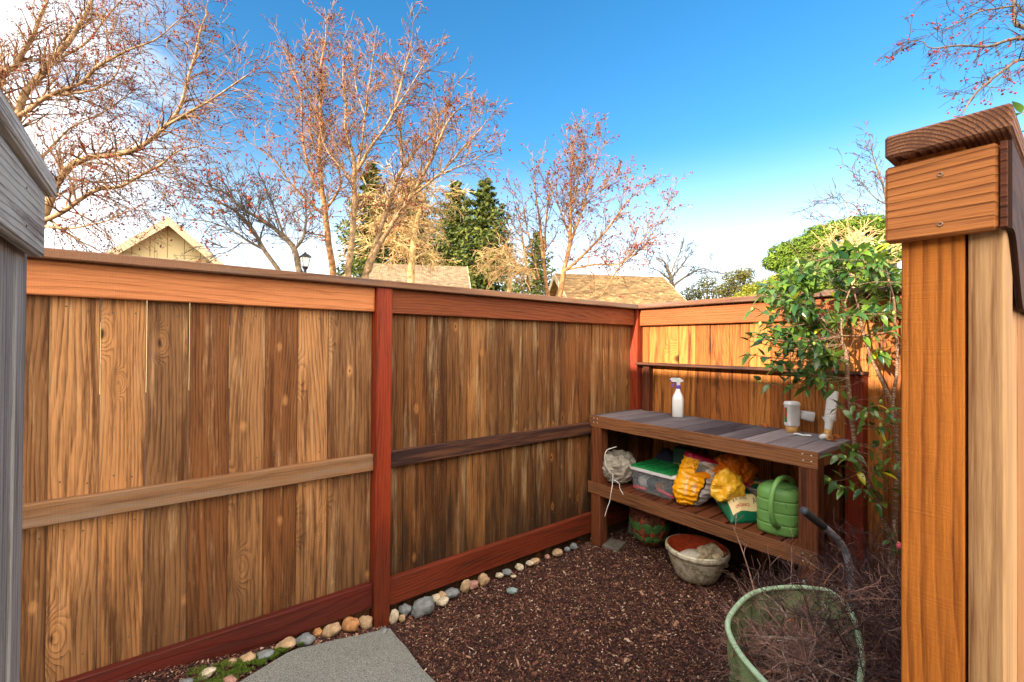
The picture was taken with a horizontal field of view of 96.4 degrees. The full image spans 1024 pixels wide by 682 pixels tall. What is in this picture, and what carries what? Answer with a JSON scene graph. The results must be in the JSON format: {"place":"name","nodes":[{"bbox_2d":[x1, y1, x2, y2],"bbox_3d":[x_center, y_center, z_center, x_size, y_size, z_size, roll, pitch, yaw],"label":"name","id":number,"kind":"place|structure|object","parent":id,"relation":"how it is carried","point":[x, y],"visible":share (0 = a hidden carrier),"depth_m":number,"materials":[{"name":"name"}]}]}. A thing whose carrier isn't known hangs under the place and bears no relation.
{"place":"outdoors","nodes":[
{"label":"outdoors","id":0,"kind":"place"},
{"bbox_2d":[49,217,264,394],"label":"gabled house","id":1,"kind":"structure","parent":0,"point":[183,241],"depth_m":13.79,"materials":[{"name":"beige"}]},
{"bbox_2d":[240,628,434,681],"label":"path","id":2,"kind":"structure","parent":0,"point":[378,656],"depth_m":2.04,"materials":[{"name":"concrete"}]},
{"bbox_2d":[369,263,470,287],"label":"house","id":3,"kind":"structure","parent":0,"point":[446,276],"depth_m":23.37,"materials":[{"name":"beige"}]},
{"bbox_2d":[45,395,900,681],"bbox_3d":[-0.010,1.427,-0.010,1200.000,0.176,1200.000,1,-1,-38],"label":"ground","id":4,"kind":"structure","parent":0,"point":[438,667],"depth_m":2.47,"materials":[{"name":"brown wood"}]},
{"bbox_2d":[0,88,56,681],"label":"weathered fence","id":5,"kind":"object","parent":4,"relation":"on","point":[28,183],"visible":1,"depth_m":0.82,"materials":[{"name":"wood"}]},
{"bbox_2d":[0,0,304,257],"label":"bare tree","id":6,"kind":"object","parent":4,"relation":"on","point":[55,57],"visible":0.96,"depth_m":8.72,"materials":[{"name":"brown plant"}]},
{"bbox_2d":[180,678,192,681],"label":"river stone","id":7,"kind":"object","parent":4,"relation":"on","point":[188,680],"visible":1,"depth_m":1.78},
{"bbox_2d":[197,666,215,679],"bbox_3d":[-1.242,1.351,1.858,0.064,0.045,0.052,0,0,25],"label":"river stone","id":8,"kind":"object","parent":4,"relation":"on","point":[208,672],"visible":0.84,"depth_m":1.85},
{"bbox_2d":[222,675,236,681],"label":"river stone","id":9,"kind":"object","parent":4,"relation":"on","point":[230,678],"visible":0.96,"depth_m":1.83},
{"bbox_2d":[226,657,236,667],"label":"river stone","id":10,"kind":"object","parent":4,"relation":"on","point":[232,660],"visible":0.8,"depth_m":1.94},
{"bbox_2d":[143,139,333,271],"bbox_3d":[-7.227,-1.837,12.148,4.836,6.943,1.989,1,0,-15],"label":"bare tree","id":11,"kind":"object","parent":4,"relation":"on","point":[237,209],"visible":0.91,"depth_m":12.21,"materials":[{"name":"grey plant"}]},
{"bbox_2d":[186,641,303,681],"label":"moss","id":12,"kind":"object","parent":4,"relation":"on","point":[260,661],"visible":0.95,"depth_m":1.91,"materials":[{"name":"plant"}]},
{"bbox_2d":[238,651,255,665],"bbox_3d":[-1.145,1.374,1.980,0.067,0.058,0.066,1,-1,-38],"label":"river stone","id":13,"kind":"object","parent":4,"relation":"on","point":[250,655],"visible":0.64,"depth_m":1.97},
{"bbox_2d":[256,649,274,662],"bbox_3d":[-1.092,1.387,2.017,0.077,0.047,0.069,0,0,25],"label":"river stone","id":14,"kind":"object","parent":4,"relation":"on","point":[265,653],"visible":0.6,"depth_m":2.01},
{"bbox_2d":[275,636,295,653],"bbox_3d":[-1.044,1.403,2.109,0.084,0.063,0.089,1,-1,-38],"label":"river stone","id":15,"kind":"object","parent":4,"relation":"on","point":[289,641],"visible":0.84,"depth_m":2.10,"materials":[{"name":"stone"}]},
{"bbox_2d":[214,0,365,274],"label":"bare tree","id":16,"kind":"object","parent":4,"relation":"on","point":[320,191],"visible":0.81,"depth_m":14.33,"materials":[{"name":"orange plant"}]},
{"bbox_2d":[299,252,311,272],"bbox_3d":[-5.660,-0.446,12.488,0.269,3.989,0.269,1,-1,-38],"label":"street lamp","id":17,"kind":"object","parent":4,"relation":"on","point":[305,257],"visible":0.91,"depth_m":12.45,"materials":[{"name":"glass"}]},
{"bbox_2d":[296,632,315,646],"bbox_3d":[-0.981,1.417,2.175,0.090,0.055,0.067,0,0,3],"label":"river stone","id":18,"kind":"object","parent":4,"relation":"on","point":[307,638],"visible":0.91,"depth_m":2.15,"materials":[{"name":"stone"}]},
{"bbox_2d":[313,628,321,636],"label":"river stone","id":19,"kind":"object","parent":4,"relation":"on","point":[317,632],"visible":0.96,"depth_m":2.24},
{"bbox_2d":[20,247,642,681],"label":"wooden fence","id":20,"kind":"object","parent":4,"relation":"on","point":[384,451],"visible":0.88,"depth_m":2.17,"materials":[{"name":"brown wood"}]},
{"bbox_2d":[321,622,341,637],"bbox_3d":[-0.902,1.439,2.281,0.094,0.067,0.082,1,-1,-38],"label":"river stone","id":21,"kind":"object","parent":4,"relation":"on","point":[331,630],"visible":1,"depth_m":2.26,"materials":[{"name":"stone"}]},
{"bbox_2d":[341,616,359,631],"bbox_3d":[-0.828,1.452,2.348,0.087,0.074,0.082,1,-1,-38],"label":"river stone","id":22,"kind":"object","parent":4,"relation":"on","point":[350,624],"visible":1,"depth_m":2.33,"materials":[{"name":"stone"}]},
{"bbox_2d":[358,615,371,629],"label":"river stone","id":23,"kind":"object","parent":4,"relation":"on","point":[365,622],"visible":0.95,"depth_m":2.37,"materials":[{"name":"stone"}]},
{"bbox_2d":[285,1,458,276],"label":"bare tree","id":24,"kind":"object","parent":4,"relation":"on","point":[357,165],"visible":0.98,"depth_m":13.44,"materials":[{"name":"brown plant"}]},
{"bbox_2d":[328,160,417,277],"bbox_3d":[-9.325,-5.073,30.096,5.923,13.638,6.285,1,-1,-38],"label":"conifer","id":25,"kind":"object","parent":4,"relation":"on","point":[358,262],"visible":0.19,"depth_m":29.32,"materials":[{"name":"green plant"}]},
{"bbox_2d":[379,627,387,633],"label":"river stone","id":26,"kind":"object","parent":4,"relation":"on","point":[383,630],"visible":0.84,"depth_m":2.33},
{"bbox_2d":[308,150,471,282],"bbox_3d":[-4.421,-2.736,18.299,5.972,8.867,5.435,1,-1,-38],"label":"tangled tree","id":27,"kind":"object","parent":4,"relation":"on","point":[412,252],"visible":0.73,"depth_m":17.91,"materials":[{"name":"plant"}]},
{"bbox_2d":[389,609,398,624],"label":"river stone","id":28,"kind":"object","parent":4,"relation":"on","point":[394,616],"visible":1,"depth_m":2.45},
{"bbox_2d":[399,614,405,622],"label":"river stone","id":29,"kind":"object","parent":4,"relation":"on","point":[402,618],"visible":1,"depth_m":2.46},
{"bbox_2d":[398,603,411,616],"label":"river stone","id":30,"kind":"object","parent":4,"relation":"on","point":[405,609],"visible":0.94,"depth_m":2.52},
{"bbox_2d":[385,177,444,264],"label":"conifer","id":31,"kind":"object","parent":4,"relation":"on","point":[420,231],"visible":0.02,"depth_m":33.44,"materials":[{"name":"green plant"}]},
{"bbox_2d":[410,596,434,617],"bbox_3d":[-0.498,1.487,2.555,0.131,0.107,0.108,0,0,0],"label":"river stone","id":32,"kind":"object","parent":4,"relation":"on","point":[423,606],"visible":0.98,"depth_m":2.52,"materials":[{"name":"stone"}]},
{"bbox_2d":[348,58,512,278],"bbox_3d":[-2.367,-3.339,13.315,4.984,10.032,2.675,0,0,18],"label":"bare tree","id":33,"kind":"object","parent":4,"relation":"on","point":[379,239],"visible":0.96,"depth_m":13.36,"materials":[{"name":"brown plant"}]},
{"bbox_2d":[432,593,439,603],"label":"river stone","id":34,"kind":"object","parent":4,"relation":"on","point":[436,597],"visible":0.56,"depth_m":2.64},
{"bbox_2d":[436,596,448,606],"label":"river stone","id":35,"kind":"object","parent":4,"relation":"on","point":[442,601],"visible":1,"depth_m":2.61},
{"bbox_2d":[439,591,446,597],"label":"river stone","id":36,"kind":"object","parent":4,"relation":"on","point":[441,593],"visible":0.52,"depth_m":2.67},
{"bbox_2d":[443,587,459,598],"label":"river stone","id":37,"kind":"object","parent":4,"relation":"on","point":[451,592],"visible":0.82,"depth_m":2.69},
{"bbox_2d":[418,180,493,288],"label":"conifer","id":38,"kind":"object","parent":4,"relation":"on","point":[452,246],"visible":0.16,"depth_m":30.20,"materials":[{"name":"green plant"}]},
{"bbox_2d":[460,579,470,592],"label":"river stone","id":39,"kind":"object","parent":4,"relation":"on","point":[465,586],"visible":0.99,"depth_m":2.76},
{"bbox_2d":[470,580,477,589],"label":"river stone","id":40,"kind":"object","parent":4,"relation":"on","point":[474,584],"visible":0.69,"depth_m":2.79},
{"bbox_2d":[477,573,488,585],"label":"river stone","id":41,"kind":"object","parent":4,"relation":"on","point":[482,579],"visible":1,"depth_m":2.84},
{"bbox_2d":[443,177,530,292],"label":"conifer","id":42,"kind":"object","parent":4,"relation":"on","point":[484,212],"visible":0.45,"depth_m":28.19,"materials":[{"name":"green plant"}]},
{"bbox_2d":[495,572,503,577],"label":"river stone","id":43,"kind":"object","parent":4,"relation":"on","point":[499,575],"visible":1,"depth_m":2.92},
{"bbox_2d":[465,227,539,291],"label":"tangled tree","id":44,"kind":"object","parent":4,"relation":"on","point":[512,267],"visible":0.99,"depth_m":17.91,"materials":[{"name":"plant"}]},
{"bbox_2d":[502,568,511,575],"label":"river stone","id":45,"kind":"object","parent":4,"relation":"on","point":[507,572],"visible":0.99,"depth_m":2.96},
{"bbox_2d":[507,587,517,593],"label":"river stone","id":46,"kind":"object","parent":4,"relation":"on","point":[511,590],"visible":1,"depth_m":2.74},
{"bbox_2d":[515,563,523,570],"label":"river stone","id":47,"kind":"object","parent":4,"relation":"on","point":[519,567],"visible":1,"depth_m":3.02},
{"bbox_2d":[526,560,533,566],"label":"river stone","id":48,"kind":"object","parent":4,"relation":"on","point":[529,563],"visible":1,"depth_m":3.08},
{"bbox_2d":[490,138,574,295],"bbox_3d":[0.826,-3.252,18.764,3.465,9.978,2.406,0,0,-2],"label":"bare tree","id":49,"kind":"object","parent":4,"relation":"on","point":[539,224],"visible":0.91,"depth_m":18.45,"materials":[{"name":"orange plant"}]},
{"bbox_2d":[531,557,539,564],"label":"river stone","id":50,"kind":"object","parent":4,"relation":"on","point":[536,560],"visible":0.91,"depth_m":3.11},
{"bbox_2d":[512,231,560,295],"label":"conifer","id":51,"kind":"object","parent":4,"relation":"on","point":[536,287],"visible":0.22,"depth_m":25.66,"materials":[{"name":"green plant"}]},
{"bbox_2d":[552,548,562,556],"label":"river stone","id":52,"kind":"object","parent":4,"relation":"on","point":[558,552],"visible":1,"depth_m":3.24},
{"bbox_2d":[570,543,577,549],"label":"river stone","id":53,"kind":"object","parent":4,"relation":"on","point":[573,546],"visible":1,"depth_m":3.34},
{"bbox_2d":[524,107,692,299],"bbox_3d":[3.224,-3.423,16.474,5.861,10.322,3.475,0,0,-5],"label":"bare tree","id":54,"kind":"object","parent":4,"relation":"on","point":[579,170],"visible":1,"depth_m":16.69,"materials":[{"name":"orange plant"}]},
{"bbox_2d":[602,538,625,551],"bbox_3d":[0.763,1.523,3.422,0.130,0.022,0.160,0,0,35],"label":"paver","id":55,"kind":"object","parent":4,"relation":"on","point":[612,544],"visible":1,"depth_m":3.40,"materials":[{"name":"concrete"}]},
{"bbox_2d":[628,521,632,533],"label":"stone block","id":56,"kind":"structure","parent":4,"relation":"on","point":[630,529],"depth_m":3.65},
{"bbox_2d":[629,506,671,546],"bbox_3d":[1.047,1.389,3.467,0.319,0.285,0.319,1,-1,-38],"label":"painted pot","id":57,"kind":"object","parent":4,"relation":"on","point":[650,530],"visible":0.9,"depth_m":3.35,"materials":[{"name":"ceramic"}]},
{"bbox_2d":[632,236,730,287],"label":"bare oak","id":58,"kind":"object","parent":4,"relation":"on","point":[670,278],"visible":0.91,"depth_m":23.43,"materials":[{"name":"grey plant"}]},
{"bbox_2d":[665,534,730,585],"bbox_3d":[1.201,1.429,2.972,0.394,0.208,0.394,1,-1,-38],"label":"planter bowl","id":59,"kind":"object","parent":4,"relation":"on","point":[693,570],"visible":0.94,"depth_m":2.86,"materials":[{"name":"stone"}]},
{"bbox_2d":[680,549,699,557],"bbox_3d":[1.180,1.419,2.961,0.220,0.122,0.207,1,-1,-38],"label":"white sack","id":60,"kind":"object","parent":59,"relation":"in","point":[692,553],"visible":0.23,"depth_m":2.94,"materials":[{"name":"fabric"}]},
{"bbox_2d":[696,543,728,567],"bbox_3d":[1.276,1.361,2.923,0.194,0.129,0.186,1,-1,-38],"label":"crumpled bag","id":61,"kind":"object","parent":59,"relation":"in","point":[711,551],"visible":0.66,"depth_m":2.89,"materials":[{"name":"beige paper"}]},
{"bbox_2d":[679,275,724,300],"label":"olive tree","id":62,"kind":"object","parent":4,"relation":"on","point":[691,294],"visible":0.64,"depth_m":22.84,"materials":[{"name":"green plant"}]},
{"bbox_2d":[588,409,850,587],"bbox_3d":[1.279,1.048,3.070,0.581,0.970,1.536,1,-1,-38],"label":"potting bench","id":63,"kind":"object","parent":4,"relation":"on","point":[804,454],"visible":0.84,"depth_m":2.74,"materials":[{"name":"brown wood"}]},
{"bbox_2d":[602,447,635,514],"bbox_3d":[0.794,1.003,3.433,0.310,0.484,0.410,0,0,5],"label":"canvas bag","id":64,"kind":"object","parent":63,"relation":"on","point":[616,468],"visible":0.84,"depth_m":3.38,"materials":[{"name":"fabric"}]},
{"bbox_2d":[629,458,678,479],"bbox_3d":[1.074,0.980,3.279,0.300,0.185,0.385,1,-1,-38],"label":"lid","id":65,"kind":"object","parent":63,"relation":"on","point":[661,468],"visible":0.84,"depth_m":3.23,"materials":[{"name":"green plastic"}]},
{"bbox_2d":[633,485,645,489],"bbox_3d":[0.916,1.053,3.288,0.020,0.023,0.101,1,-1,-41],"label":"tool handle","id":66,"kind":"object","parent":65,"relation":"in","point":[639,487],"visible":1,"depth_m":3.28,"materials":[{"name":"pink plastic"}]},
{"bbox_2d":[638,475,649,487],"bbox_3d":[0.968,1.022,3.326,0.096,0.097,0.102,0,0,5],"label":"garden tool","id":67,"kind":"object","parent":65,"relation":"in","point":[642,480],"visible":0.8,"depth_m":3.31,"materials":[{"name":"grey plastic"}]},
{"bbox_2d":[647,477,658,491],"bbox_3d":[1.014,1.026,3.273,0.095,0.101,0.104,1,-1,-38],"label":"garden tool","id":68,"kind":"object","parent":65,"relation":"in","point":[651,483],"visible":0.88,"depth_m":3.25,"materials":[{"name":"grey plastic"}]},
{"bbox_2d":[656,480,667,493],"bbox_3d":[1.054,1.029,3.219,0.088,0.089,0.099,1,-1,-38],"label":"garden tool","id":69,"kind":"object","parent":65,"relation":"in","point":[662,485],"visible":0.6,"depth_m":3.20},
{"bbox_2d":[657,488,674,498],"bbox_3d":[1.050,1.042,3.126,0.022,0.046,0.125,1,-1,-41],"label":"tool handle","id":70,"kind":"object","parent":65,"relation":"in","point":[665,493],"visible":1,"depth_m":3.12,"materials":[{"name":"pink plastic"}]},
{"bbox_2d":[665,482,673,494],"bbox_3d":[1.104,1.018,3.158,0.088,0.093,0.101,1,-1,-38],"label":"garden tool","id":71,"kind":"object","parent":65,"relation":"in","point":[668,488],"visible":0.61,"depth_m":3.14,"materials":[{"name":"grey plastic"}]},
{"bbox_2d":[655,448,673,482],"bbox_3d":[1.178,0.950,3.466,0.175,0.271,0.205,1,-1,-38],"label":"dark sack","id":72,"kind":"object","parent":63,"relation":"on","point":[666,454],"visible":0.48,"depth_m":3.43,"materials":[{"name":"plastic"}]},
{"bbox_2d":[669,378,683,416],"bbox_3d":[1.233,0.420,3.432,0.102,0.290,0.090,0,0,24],"label":"spray bottle","id":73,"kind":"object","parent":63,"relation":"on","point":[677,404],"visible":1,"depth_m":3.40,"materials":[{"name":"white plastic"}]},
{"bbox_2d":[673,445,698,481],"bbox_3d":[1.265,0.927,3.327,0.152,0.300,0.102,0,-1,43],"label":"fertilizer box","id":74,"kind":"object","parent":63,"relation":"on","point":[678,453],"visible":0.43,"depth_m":3.31,"materials":[{"name":"cardboard"}]},
{"bbox_2d":[672,451,718,505],"bbox_3d":[1.234,0.901,3.024,0.346,0.331,0.192,1,0,-23],"label":"soil bag","id":75,"kind":"object","parent":63,"relation":"on","point":[696,474],"visible":0.84,"depth_m":2.96,"materials":[{"name":"plastic"}]},
{"bbox_2d":[714,476,760,523],"bbox_3d":[1.481,0.979,2.906,0.453,0.190,0.378,0,0,-9],"label":"soil bag","id":76,"kind":"object","parent":63,"relation":"on","point":[746,505],"visible":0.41,"depth_m":2.75,"materials":[{"name":"green"}]},
{"bbox_2d":[710,468,745,501],"bbox_3d":[1.328,0.884,2.825,0.218,0.204,0.163,0,0,2],"label":"yellow bag","id":77,"kind":"object","parent":76,"relation":"on","point":[727,484],"visible":0.93,"depth_m":2.78,"materials":[{"name":"plastic"}]},
{"bbox_2d":[712,453,757,482],"bbox_3d":[1.445,0.822,2.975,0.201,0.190,0.294,3,-3,-81],"label":"orange bag","id":78,"kind":"object","parent":76,"relation":"on","point":[744,468],"visible":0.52,"depth_m":2.92,"materials":[{"name":"plastic"}]},
{"bbox_2d":[745,479,766,496],"bbox_3d":[1.574,0.987,2.869,0.260,0.171,0.247,1,-1,-38],"label":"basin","id":79,"kind":"object","parent":63,"relation":"on","point":[753,491],"visible":0.14,"depth_m":2.81,"materials":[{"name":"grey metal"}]},
{"bbox_2d":[783,401,800,432],"bbox_3d":[1.734,0.469,2.836,0.082,0.190,0.068,0,0,-7],"label":"shaker jar","id":80,"kind":"object","parent":63,"relation":"on","point":[792,416],"visible":0.99,"depth_m":2.81,"materials":[{"name":"beige plastic"}]},
{"bbox_2d":[757,474,832,537],"bbox_3d":[1.557,0.900,2.578,0.355,0.347,0.254,0,0,0],"label":"watering can","id":81,"kind":"object","parent":63,"relation":"on","point":[775,515],"visible":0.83,"depth_m":2.50,"materials":[{"name":"green plastic"}]},
{"bbox_2d":[819,434,825,439],"bbox_3d":[1.778,0.547,2.615,0.032,0.039,0.044,0,0,0],"label":"jar cap","id":82,"kind":"object","parent":63,"relation":"on","point":[822,436],"visible":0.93,"depth_m":2.61,"materials":[{"name":"white plastic"}]},
{"bbox_2d":[825,434,832,440],"bbox_3d":[1.785,0.543,2.576,0.034,0.034,0.017,0,0,0],"label":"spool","id":83,"kind":"object","parent":63,"relation":"on","point":[828,437],"visible":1,"depth_m":2.57,"materials":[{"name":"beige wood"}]},
{"bbox_2d":[822,391,838,434],"bbox_3d":[1.851,0.417,2.659,0.122,0.262,0.074,1,-1,-38],"label":"tilted jug","id":84,"kind":"object","parent":63,"relation":"on","point":[829,419],"visible":0.84,"depth_m":2.63,"materials":[{"name":"beige plastic"}]},
{"bbox_2d":[832,434,842,438],"bbox_3d":[1.864,0.552,2.622,0.032,0.030,0.067,1,0,-20],"label":"dry leaf","id":85,"kind":"object","parent":63,"relation":"on","point":[836,436],"visible":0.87,"depth_m":2.63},
{"bbox_2d":[714,266,758,297],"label":"olive tree","id":86,"kind":"object","parent":4,"relation":"on","point":[741,277],"visible":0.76,"depth_m":20.79,"materials":[{"name":"green plant"}]},
{"bbox_2d":[732,292,756,296],"bbox_3d":[9.768,0.008,15.515,7.769,3.538,4.036,1,0,-33],"label":"bush","id":87,"kind":"object","parent":4,"relation":"on","point":[751,293],"visible":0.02,"depth_m":15.94,"materials":[{"name":"yellow plant"}]},
{"bbox_2d":[734,273,780,295],"bbox_3d":[9.406,-0.378,17.109,2.130,4.327,1.516,1,-1,-38],"label":"yellow green bush","id":88,"kind":"object","parent":4,"relation":"on","point":[745,291],"visible":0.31,"depth_m":16.91,"materials":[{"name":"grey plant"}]},
{"bbox_2d":[633,285,901,615],"bbox_3d":[1.841,0.715,2.820,0.165,2.035,2.759,1,-1,-38],"label":"wooden fence","id":89,"kind":"object","parent":4,"relation":"on","point":[699,347],"visible":0.33,"depth_m":3.10,"materials":[{"name":"brown wood"}]},
{"bbox_2d":[651,576,900,681],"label":"twig heap","id":90,"kind":"object","parent":4,"relation":"on","point":[720,650],"visible":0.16,"depth_m":1.72,"materials":[{"name":"plant"}]},
{"bbox_2d":[667,554,900,681],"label":"twig heap","id":91,"kind":"object","parent":90,"relation":"on","point":[799,642],"visible":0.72,"depth_m":1.65,"materials":[{"name":"plant"}]},
{"bbox_2d":[734,578,854,681],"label":"twig heap","id":92,"kind":"object","parent":90,"relation":"on","point":[810,657],"visible":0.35,"depth_m":1.65,"materials":[{"name":"plant"}]},
{"bbox_2d":[725,580,864,681],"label":"debris bag","id":93,"kind":"object","parent":4,"relation":"on","point":[752,673],"visible":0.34,"depth_m":1.84,"materials":[{"name":"green fabric"}]},
{"bbox_2d":[732,512,759,589],"bbox_3d":[1.052,1.008,2.016,0.092,0.424,0.233,0,0,-6],"label":"cut branch","id":94,"kind":"object","parent":93,"relation":"in","point":[744,555],"visible":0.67,"depth_m":2.03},
{"bbox_2d":[731,642,767,666],"bbox_3d":[0.871,1.146,1.638,0.218,0.150,0.051,1,0,-27],"label":"cut branch","id":95,"kind":"object","parent":93,"relation":"in","point":[748,656],"visible":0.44,"depth_m":1.64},
{"bbox_2d":[769,527,792,584],"bbox_3d":[1.219,1.009,2.027,0.162,0.312,0.091,1,-1,-38],"label":"cut branch","id":96,"kind":"object","parent":93,"relation":"in","point":[791,560],"visible":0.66,"depth_m":2.04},
{"bbox_2d":[763,665,848,681],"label":"cut branch","id":97,"kind":"object","parent":93,"relation":"in","point":[771,672],"visible":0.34,"depth_m":1.57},
{"bbox_2d":[776,666,838,681],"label":"cut branch","id":98,"kind":"object","parent":93,"relation":"in","point":[781,680],"visible":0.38,"depth_m":1.54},
{"bbox_2d":[819,564,848,587],"bbox_3d":[1.398,1.073,1.997,0.124,0.186,0.175,0,0,31],"label":"cut branch","id":99,"kind":"object","parent":93,"relation":"in","point":[830,574],"visible":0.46,"depth_m":2.03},
{"bbox_2d":[727,475,900,681],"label":"brush pile","id":100,"kind":"object","parent":4,"relation":"on","point":[877,669],"visible":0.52,"depth_m":1.76,"materials":[{"name":"wood"}]},
{"bbox_2d":[738,237,901,646],"bbox_3d":[1.725,0.504,2.425,1.215,2.124,0.676,0,0,-1],"label":"camellia shrub","id":101,"kind":"object","parent":4,"relation":"on","point":[835,258],"visible":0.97,"depth_m":2.31,"materials":[{"name":"green plant"}]},
{"bbox_2d":[799,506,855,607],"bbox_3d":[1.528,1.163,2.203,0.420,0.786,0.049,1,0,-24],"label":"cart handle","id":102,"kind":"object","parent":4,"relation":"on","point":[808,514],"visible":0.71,"depth_m":2.19,"materials":[{"name":"grey paint"}]},
{"bbox_2d":[756,525,900,681],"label":"brush pile","id":103,"kind":"object","parent":4,"relation":"on","point":[867,602],"visible":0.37,"depth_m":1.74,"materials":[{"name":"plant"}]},
{"bbox_2d":[761,212,901,291],"bbox_3d":[15.733,-2.319,22.217,7.808,8.369,3.206,0,0,-6],"label":"rounded pine","id":104,"kind":"object","parent":4,"relation":"on","point":[774,261],"visible":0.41,"depth_m":21.89,"materials":[{"name":"green plant"}]},
{"bbox_2d":[792,120,896,268],"bbox_3d":[19.958,-5.452,26.102,7.604,14.747,4.202,1,0,-16],"label":"bare tree","id":105,"kind":"object","parent":4,"relation":"on","point":[879,178],"visible":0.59,"depth_m":26.08,"materials":[{"name":"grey plant"}]},
{"bbox_2d":[808,203,901,287],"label":"tangled tree","id":106,"kind":"object","parent":4,"relation":"on","point":[849,238],"visible":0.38,"depth_m":17.00,"materials":[{"name":"plant"}]},
{"bbox_2d":[874,0,1023,117],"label":"bare tree","id":107,"kind":"object","parent":4,"relation":"on","point":[1014,19],"visible":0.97,"depth_m":6.10,"materials":[{"name":"brown plant"}]},
{"bbox_2d":[885,103,1023,681],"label":"wooden fence","id":108,"kind":"object","parent":4,"relation":"on","point":[954,206],"visible":1,"depth_m":0.69,"materials":[{"name":"orange wood"}]},
{"bbox_2d":[1012,101,1023,131],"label":"camellia shrub","id":109,"kind":"object","parent":4,"relation":"on","point":[1018,107],"visible":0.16,"depth_m":2.05,"materials":[{"name":"green plant"}]},
{"bbox_2d":[0,0,1023,299],"label":"sky","id":110,"kind":"structure","parent":0,"point":[750,98],"materials":[{"name":"blue"}]},
{"bbox_2d":[548,273,686,303],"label":"house","id":111,"kind":"structure","parent":0,"point":[641,290],"depth_m":19.36,"materials":[{"name":"beige"}]}
]}

